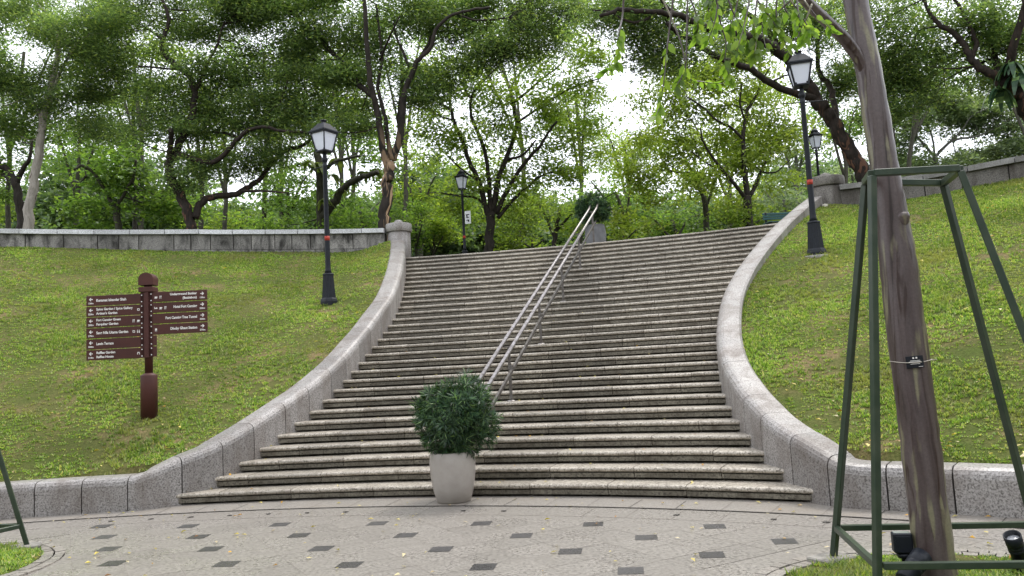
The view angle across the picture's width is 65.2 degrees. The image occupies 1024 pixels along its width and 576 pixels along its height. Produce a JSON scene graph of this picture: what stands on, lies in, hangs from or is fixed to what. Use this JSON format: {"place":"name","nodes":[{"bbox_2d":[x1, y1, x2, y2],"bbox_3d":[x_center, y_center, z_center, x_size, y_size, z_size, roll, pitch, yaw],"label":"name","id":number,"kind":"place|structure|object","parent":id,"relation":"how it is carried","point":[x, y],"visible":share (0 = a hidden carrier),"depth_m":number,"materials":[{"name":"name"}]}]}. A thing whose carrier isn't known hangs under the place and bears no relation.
{"place":"outdoors","nodes":[
{"label":"outdoors","id":0,"kind":"place"},
{"bbox_2d":[0,242,389,481],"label":"lawn","id":1,"kind":"structure","parent":0,"point":[20,402],"depth_m":14.90,"materials":[{"name":"plant"}]},
{"bbox_2d":[86,273,207,419],"bbox_3d":[-5.852,0.964,12.899,1.920,2.419,0.256,-3,-6,-2],"label":"direction sign","id":2,"kind":"object","parent":1,"relation":"on","point":[145,318],"visible":1,"depth_m":12.86,"materials":[{"name":"brown paint"}]},
{"bbox_2d":[308,119,338,305],"bbox_3d":[-4.239,-1.662,18.274,0.834,4.470,0.500,-7,-7,32],"label":"street lamp","id":3,"kind":"object","parent":1,"relation":"on","point":[323,134],"visible":1,"depth_m":18.25,"materials":[{"name":"metal"}]},
{"bbox_2d":[0,177,1023,575],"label":"grass","id":4,"kind":"structure","parent":1,"relation":"on","point":[842,567],"depth_m":13.97,"materials":[{"name":"green plant"}]},
{"bbox_2d":[198,506,803,514],"bbox_3d":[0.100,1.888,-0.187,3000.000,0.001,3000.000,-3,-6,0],"label":"ground","id":5,"kind":"structure","parent":0,"point":[548,506],"depth_m":10.80,"materials":[{"name":"grey stone"}]},
{"bbox_2d":[0,0,1021,209],"label":"sky","id":6,"kind":"structure","parent":0,"point":[621,87],"materials":[{"name":"white"}]},
{"bbox_2d":[0,494,1023,575],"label":"plaza","id":7,"kind":"structure","parent":0,"point":[724,540],"depth_m":7.92,"materials":[{"name":"stone"}]},
{"bbox_2d":[0,550,40,572],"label":"pit lawn","id":8,"kind":"structure","parent":7,"relation":"on","point":[37,558],"depth_m":7.78,"materials":[{"name":"plant"}]},
{"bbox_2d":[0,450,41,549],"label":"tree guard","id":9,"kind":"object","parent":8,"relation":"on","point":[19,525],"visible":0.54,"depth_m":8.47,"materials":[{"name":"green paint"}]},
{"bbox_2d":[0,540,65,575],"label":"pit edging","id":10,"kind":"object","parent":7,"relation":"on","point":[53,554],"visible":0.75,"depth_m":7.88,"materials":[{"name":"stone"}]},
{"bbox_2d":[0,239,405,523],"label":"stone wall","id":11,"kind":"structure","parent":7,"relation":"on","point":[201,467],"depth_m":11.58,"materials":[{"name":"stone"}]},
{"bbox_2d":[406,367,503,503],"bbox_3d":[-0.707,1.853,10.240,1.268,1.696,1.225,-3,-6,0],"label":"planter","id":12,"kind":"object","parent":7,"relation":"on","point":[460,414],"visible":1,"depth_m":9.93,"materials":[{"name":"plant"}]},
{"bbox_2d":[176,223,812,502],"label":"stone staircase","id":13,"kind":"structure","parent":7,"relation":"on","point":[455,315],"depth_m":13.18,"materials":[{"name":"stone"}]},
{"bbox_2d":[385,220,411,256],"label":"stone pillar","id":14,"kind":"structure","parent":13,"relation":"on","point":[398,229],"depth_m":22.82,"materials":[{"name":"stone"}]},
{"bbox_2d":[466,203,598,446],"bbox_3d":[0.848,0.101,16.439,0.262,5.926,11.858,-5,-6,15],"label":"stair handrail","id":15,"kind":"object","parent":13,"relation":"on","point":[511,368],"visible":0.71,"depth_m":14.82,"materials":[{"name":"metal"}]},
{"bbox_2d":[0,187,1023,575],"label":"fallen leaves","id":16,"kind":"object","parent":7,"relation":"on","point":[514,465],"visible":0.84,"depth_m":9.77,"materials":[{"name":"yellow plant"}]},
{"bbox_2d":[716,196,1023,528],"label":"stone wall","id":17,"kind":"structure","parent":7,"relation":"on","point":[798,452],"depth_m":9.03,"materials":[{"name":"stone"}]},
{"bbox_2d":[752,548,1009,575],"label":"pit edging","id":18,"kind":"object","parent":7,"relation":"on","point":[777,569],"visible":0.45,"depth_m":6.23,"materials":[{"name":"stone"}]},
{"bbox_2d":[419,225,774,258],"bbox_3d":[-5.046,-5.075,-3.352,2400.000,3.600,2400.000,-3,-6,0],"label":"hill","id":19,"kind":"structure","parent":0,"point":[608,243],"depth_m":21.61,"materials":[{"name":"green plant"}]},
{"bbox_2d":[0,155,43,228],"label":"background tree","id":20,"kind":"object","parent":19,"relation":"on","point":[12,215],"visible":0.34,"depth_m":41.90,"materials":[{"name":"green plant"}]},
{"bbox_2d":[0,93,102,228],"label":"park tree","id":21,"kind":"object","parent":19,"relation":"on","point":[11,176],"visible":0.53,"depth_m":37.10,"materials":[{"name":"green plant"}]},
{"bbox_2d":[0,5,106,228],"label":"background tree","id":22,"kind":"object","parent":19,"relation":"on","point":[8,216],"visible":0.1,"depth_m":40.14,"materials":[{"name":"green plant"}]},
{"bbox_2d":[16,86,149,224],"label":"background tree","id":23,"kind":"object","parent":19,"relation":"on","point":[78,174],"visible":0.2,"depth_m":45.26,"materials":[{"name":"green plant"}]},
{"bbox_2d":[0,0,169,228],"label":"park tree","id":24,"kind":"object","parent":19,"relation":"on","point":[45,105],"visible":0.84,"depth_m":29.38,"materials":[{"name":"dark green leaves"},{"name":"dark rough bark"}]},
{"bbox_2d":[41,121,224,229],"bbox_3d":[-16.748,-3.788,34.945,8.684,7.742,5.086,-3,-6,0],"label":"park tree","id":25,"kind":"object","parent":19,"relation":"on","point":[117,162],"visible":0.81,"depth_m":34.72,"materials":[{"name":"green plant"}]},
{"bbox_2d":[82,77,184,229],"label":"background tree","id":26,"kind":"object","parent":19,"relation":"on","point":[134,223],"visible":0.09,"depth_m":45.97,"materials":[{"name":"green plant"}]},
{"bbox_2d":[68,17,208,229],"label":"background tree","id":27,"kind":"object","parent":19,"relation":"on","point":[141,226],"visible":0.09,"depth_m":41.66,"materials":[{"name":"green plant"}]},
{"bbox_2d":[121,44,234,229],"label":"background tree","id":28,"kind":"object","parent":19,"relation":"on","point":[200,223],"visible":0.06,"depth_m":44.20,"materials":[{"name":"green plant"}]},
{"bbox_2d":[0,228,386,252],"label":"parapet wall","id":29,"kind":"structure","parent":19,"relation":"on","point":[313,240],"depth_m":22.62,"materials":[{"name":"stone"}]},
{"bbox_2d":[46,0,359,228],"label":"park tree","id":30,"kind":"object","parent":19,"relation":"on","point":[196,29],"visible":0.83,"depth_m":27.78,"materials":[{"name":"green plant"}]},
{"bbox_2d":[157,69,294,229],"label":"background tree","id":31,"kind":"object","parent":19,"relation":"on","point":[224,186],"visible":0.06,"depth_m":42.79,"materials":[{"name":"green plant"}]},
{"bbox_2d":[173,199,312,229],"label":"background tree","id":32,"kind":"object","parent":19,"relation":"on","point":[216,221],"visible":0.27,"depth_m":46.45,"materials":[{"name":"green plant"}]},
{"bbox_2d":[200,33,337,229],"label":"background tree","id":33,"kind":"object","parent":19,"relation":"on","point":[263,212],"visible":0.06,"depth_m":42.18,"materials":[{"name":"green plant"}]},
{"bbox_2d":[237,132,314,226],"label":"background tree","id":34,"kind":"object","parent":19,"relation":"on","point":[280,213],"visible":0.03,"depth_m":48.15,"materials":[{"name":"green plant"}]},
{"bbox_2d":[247,160,346,227],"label":"background tree","id":35,"kind":"object","parent":19,"relation":"on","point":[277,204],"visible":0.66,"depth_m":40.50,"materials":[{"name":"green plant"}]},
{"bbox_2d":[218,107,422,229],"bbox_3d":[-8.707,-4.251,35.213,9.734,8.192,5.406,-3,-6,0],"label":"park tree","id":36,"kind":"object","parent":19,"relation":"on","point":[343,190],"visible":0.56,"depth_m":34.49,"materials":[{"name":"green plant"}]},
{"bbox_2d":[305,46,385,226],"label":"background tree","id":37,"kind":"object","parent":19,"relation":"on","point":[340,151],"visible":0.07,"depth_m":46.07,"materials":[{"name":"green plant"}]},
{"bbox_2d":[309,51,394,220],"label":"background tree","id":38,"kind":"object","parent":19,"relation":"on","point":[352,168],"visible":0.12,"depth_m":47.14,"materials":[{"name":"green plant"}]},
{"bbox_2d":[328,174,419,228],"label":"background tree","id":39,"kind":"object","parent":19,"relation":"on","point":[355,201],"visible":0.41,"depth_m":42.96,"materials":[{"name":"plant"}]},
{"bbox_2d":[326,1,447,221],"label":"background tree","id":40,"kind":"object","parent":19,"relation":"on","point":[405,167],"visible":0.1,"depth_m":45.09,"materials":[{"name":"green plant"}]},
{"bbox_2d":[200,0,600,239],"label":"park tree","id":41,"kind":"object","parent":19,"relation":"on","point":[461,18],"visible":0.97,"depth_m":27.00,"materials":[{"name":"green plant"}]},
{"bbox_2d":[370,141,453,256],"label":"background tree","id":42,"kind":"object","parent":19,"relation":"on","point":[412,194],"visible":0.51,"depth_m":45.59,"materials":[{"name":"green plant"}]},
{"bbox_2d":[398,187,442,256],"bbox_3d":[-4.339,-2.455,36.844,3.085,4.088,3.262,-5,-6,22],"label":"shrub","id":43,"kind":"object","parent":19,"relation":"on","point":[422,239],"visible":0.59,"depth_m":36.57,"materials":[{"name":"green plant"}]},
{"bbox_2d":[404,206,469,255],"bbox_3d":[-3.601,-2.117,37.830,3.624,3.338,3.980,-3,-6,0],"label":"shrub","id":44,"kind":"object","parent":19,"relation":"on","point":[444,234],"visible":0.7,"depth_m":37.23,"materials":[{"name":"green plant"}]},
{"bbox_2d":[453,168,470,253],"bbox_3d":[-1.783,-2.418,29.389,0.800,4.100,0.440,-6,-6,25],"label":"park lamp","id":45,"kind":"object","parent":19,"relation":"on","point":[461,177],"visible":0.94,"depth_m":29.39,"materials":[{"name":"metal"}]},
{"bbox_2d":[401,2,566,244],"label":"background tree","id":46,"kind":"object","parent":19,"relation":"on","point":[518,114],"visible":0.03,"depth_m":46.25,"materials":[{"name":"green plant"}]},
{"bbox_2d":[0,133,993,256],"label":"woods","id":47,"kind":"object","parent":19,"relation":"on","point":[474,244],"visible":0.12,"depth_m":59.19,"materials":[{"name":"green plant"}]},
{"bbox_2d":[385,18,631,251],"bbox_3d":[-0.440,-5.363,33.667,9.751,10.114,8.861,-1,-6,-16],"label":"park tree","id":48,"kind":"object","parent":19,"relation":"on","point":[492,209],"visible":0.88,"depth_m":32.02,"materials":[{"name":"green plant"}]},
{"bbox_2d":[484,223,556,250],"bbox_3d":[0.452,-1.911,35.064,3.447,2.488,3.122,-3,-6,0],"label":"shrub","id":49,"kind":"object","parent":19,"relation":"on","point":[539,244],"visible":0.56,"depth_m":34.71,"materials":[{"name":"green plant"}]},
{"bbox_2d":[511,174,627,245],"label":"background tree","id":50,"kind":"object","parent":19,"relation":"on","point":[557,226],"visible":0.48,"depth_m":42.72,"materials":[{"name":"green plant"}]},
{"bbox_2d":[525,52,620,243],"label":"background tree","id":51,"kind":"object","parent":19,"relation":"on","point":[574,121],"visible":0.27,"depth_m":47.09,"materials":[{"name":"green plant"}]},
{"bbox_2d":[574,190,612,242],"bbox_3d":[2.301,-1.941,22.772,1.147,1.631,1.222,-3,-6,0],"label":"planter","id":52,"kind":"object","parent":19,"relation":"on","point":[583,205],"visible":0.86,"depth_m":22.46,"materials":[{"name":"plant"}]},
{"bbox_2d":[560,162,670,231],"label":"background tree","id":53,"kind":"object","parent":19,"relation":"on","point":[618,196],"visible":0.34,"depth_m":40.66,"materials":[{"name":"green plant"}]},
{"bbox_2d":[571,125,665,238],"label":"background tree","id":54,"kind":"object","parent":19,"relation":"on","point":[612,146],"visible":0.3,"depth_m":47.81,"materials":[{"name":"green plant"}]},
{"bbox_2d":[596,203,678,240],"bbox_3d":[4.387,-2.058,29.750,3.665,2.208,2.687,0,-7,-31],"label":"shrub","id":55,"kind":"object","parent":19,"relation":"on","point":[631,232],"visible":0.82,"depth_m":29.52,"materials":[{"name":"green plant"}]},
{"bbox_2d":[629,204,721,236],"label":"shrub","id":56,"kind":"object","parent":19,"relation":"on","point":[680,227],"visible":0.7,"depth_m":44.84,"materials":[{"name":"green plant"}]},
{"bbox_2d":[581,102,780,231],"bbox_3d":[7.323,-4.862,35.073,8.496,7.312,4.178,-2,-6,-7],"label":"park tree","id":57,"kind":"object","parent":19,"relation":"on","point":[630,171],"visible":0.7,"depth_m":34.76,"materials":[{"name":"green plant"}]},
{"bbox_2d":[648,73,783,228],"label":"background tree","id":58,"kind":"object","parent":19,"relation":"on","point":[739,124],"visible":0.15,"depth_m":43.89,"materials":[{"name":"green plant"}]},
{"bbox_2d":[553,0,891,181],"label":"park tree","id":59,"kind":"object","parent":19,"relation":"on","point":[639,16],"visible":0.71,"depth_m":22.36,"materials":[{"name":"green plant"}]},
{"bbox_2d":[611,26,845,226],"bbox_3d":[8.656,-6.120,32.193,9.498,9.428,5.075,-3,-6,0],"label":"park tree","id":60,"kind":"object","parent":19,"relation":"on","point":[742,163],"visible":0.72,"depth_m":31.94,"materials":[{"name":"green plant"}]},
{"bbox_2d":[697,191,797,230],"bbox_3d":[9.207,-2.516,30.985,4.326,2.320,3.484,-3,-6,0],"label":"shrub","id":61,"kind":"object","parent":19,"relation":"on","point":[730,215],"visible":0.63,"depth_m":30.54,"materials":[{"name":"green plant"}]},
{"bbox_2d":[762,212,789,224],"bbox_3d":[8.069,-1.886,23.162,1.500,0.719,0.462,-3,-6,-4],"label":"park bench","id":62,"kind":"object","parent":19,"relation":"on","point":[777,216],"visible":0.38,"depth_m":23.30,"materials":[{"name":"green paint"}]},
{"bbox_2d":[743,169,815,223],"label":"background tree","id":63,"kind":"object","parent":19,"relation":"on","point":[791,205],"visible":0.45,"depth_m":44.68,"materials":[{"name":"green plant"}]},
{"bbox_2d":[754,123,840,203],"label":"background tree","id":64,"kind":"object","parent":19,"relation":"on","point":[801,161],"visible":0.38,"depth_m":48.82,"materials":[{"name":"green plant"}]},
{"bbox_2d":[808,127,826,175],"bbox_3d":[10.924,-3.761,28.450,0.800,4.100,0.440,-2,-6,-12],"label":"park lamp","id":65,"kind":"object","parent":19,"relation":"on","point":[815,137],"visible":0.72,"depth_m":28.50,"materials":[{"name":"metal"}]},
{"bbox_2d":[806,173,844,203],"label":"stone pillar","id":66,"kind":"structure","parent":19,"relation":"on","point":[826,187],"depth_m":19.55,"materials":[{"name":"grey stone"}]},
{"bbox_2d":[788,99,864,183],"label":"background tree","id":67,"kind":"object","parent":19,"relation":"on","point":[844,171],"visible":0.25,"depth_m":42.99,"materials":[{"name":"green plant"}]},
{"bbox_2d":[821,149,869,182],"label":"background tree","id":68,"kind":"object","parent":19,"relation":"on","point":[851,176],"visible":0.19,"depth_m":50.48,"materials":[{"name":"green plant"}]},
{"bbox_2d":[824,4,939,144],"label":"background tree","id":69,"kind":"object","parent":19,"relation":"on","point":[846,63],"visible":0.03,"depth_m":42.03,"materials":[{"name":"green plant"}]},
{"bbox_2d":[804,0,1023,138],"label":"park tree","id":70,"kind":"object","parent":19,"relation":"on","point":[1004,79],"visible":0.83,"depth_m":21.48,"materials":[{"name":"green plant"}]},
{"bbox_2d":[850,78,1023,176],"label":"park tree","id":71,"kind":"object","parent":19,"relation":"on","point":[963,119],"visible":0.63,"depth_m":48.96,"materials":[{"name":"green plant"}]},
{"bbox_2d":[900,23,985,175],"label":"background tree","id":72,"kind":"object","parent":19,"relation":"on","point":[915,130],"visible":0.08,"depth_m":44.05,"materials":[{"name":"green plant"}]},
{"bbox_2d":[955,18,1023,135],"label":"background tree","id":73,"kind":"object","parent":19,"relation":"on","point":[1018,120],"visible":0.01,"depth_m":43.19,"materials":[{"name":"green plant"}]},
{"bbox_2d":[742,180,1023,463],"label":"lawn","id":74,"kind":"structure","parent":0,"point":[967,352],"depth_m":10.99,"materials":[{"name":"plant"}]},
{"bbox_2d":[782,50,826,254],"bbox_3d":[6.036,-2.681,16.341,0.826,4.470,0.500,-4,-6,14],"label":"street lamp","id":75,"kind":"object","parent":74,"relation":"on","point":[798,66],"visible":0.99,"depth_m":16.31,"materials":[{"name":"metal"}]},
{"bbox_2d":[805,254,827,257],"bbox_3d":[6.135,-0.440,16.119,0.620,0.402,0.620,-3,-6,0],"label":"lamp footing","id":76,"kind":"object","parent":74,"relation":"on","point":[812,256],"visible":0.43,"depth_m":15.87,"materials":[{"name":"concrete"}]},
{"bbox_2d":[840,155,1023,204],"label":"parapet wall","id":77,"kind":"structure","parent":74,"relation":"on","point":[996,171],"depth_m":18.08,"materials":[{"name":"grey stone"}]},
{"bbox_2d":[785,555,1023,575],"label":"pit lawn","id":78,"kind":"structure","parent":0,"point":[963,558],"depth_m":6.01,"materials":[{"name":"plant"}]},
{"bbox_2d":[594,0,958,575],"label":"leaning tree","id":79,"kind":"object","parent":78,"relation":"on","point":[922,460],"visible":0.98,"depth_m":5.63,"materials":[{"name":"green plant"}]},
{"bbox_2d":[889,355,936,368],"bbox_3d":[2.862,0.530,5.742,0.282,0.090,0.282,-1,-6,-23],"label":"name tag","id":80,"kind":"object","parent":79,"relation":"attached to","point":[914,361],"visible":0.95,"depth_m":5.62,"materials":[{"name":"black paint"}]},
{"bbox_2d":[890,531,913,560],"bbox_3d":[2.730,1.885,5.575,0.125,0.361,0.095,-4,-6,14],"label":"ground floodlight","id":81,"kind":"object","parent":78,"relation":"on","point":[902,545],"visible":0.8,"depth_m":5.55,"materials":[{"name":"black paint"}]},
{"bbox_2d":[895,548,931,575],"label":"ground spotlight","id":82,"kind":"object","parent":78,"relation":"on","point":[917,554],"visible":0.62,"depth_m":5.36,"materials":[{"name":"black paint"}]},
{"bbox_2d":[807,164,1023,575],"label":"tree guard","id":83,"kind":"object","parent":78,"relation":"on","point":[868,200],"visible":0.93,"depth_m":5.66,"materials":[{"name":"green paint"}]},
{"bbox_2d":[1003,530,1023,571],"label":"ground spotlight","id":84,"kind":"object","parent":78,"relation":"on","point":[1014,541],"visible":0.88,"depth_m":5.55,"materials":[{"name":"black paint"}]}
]}

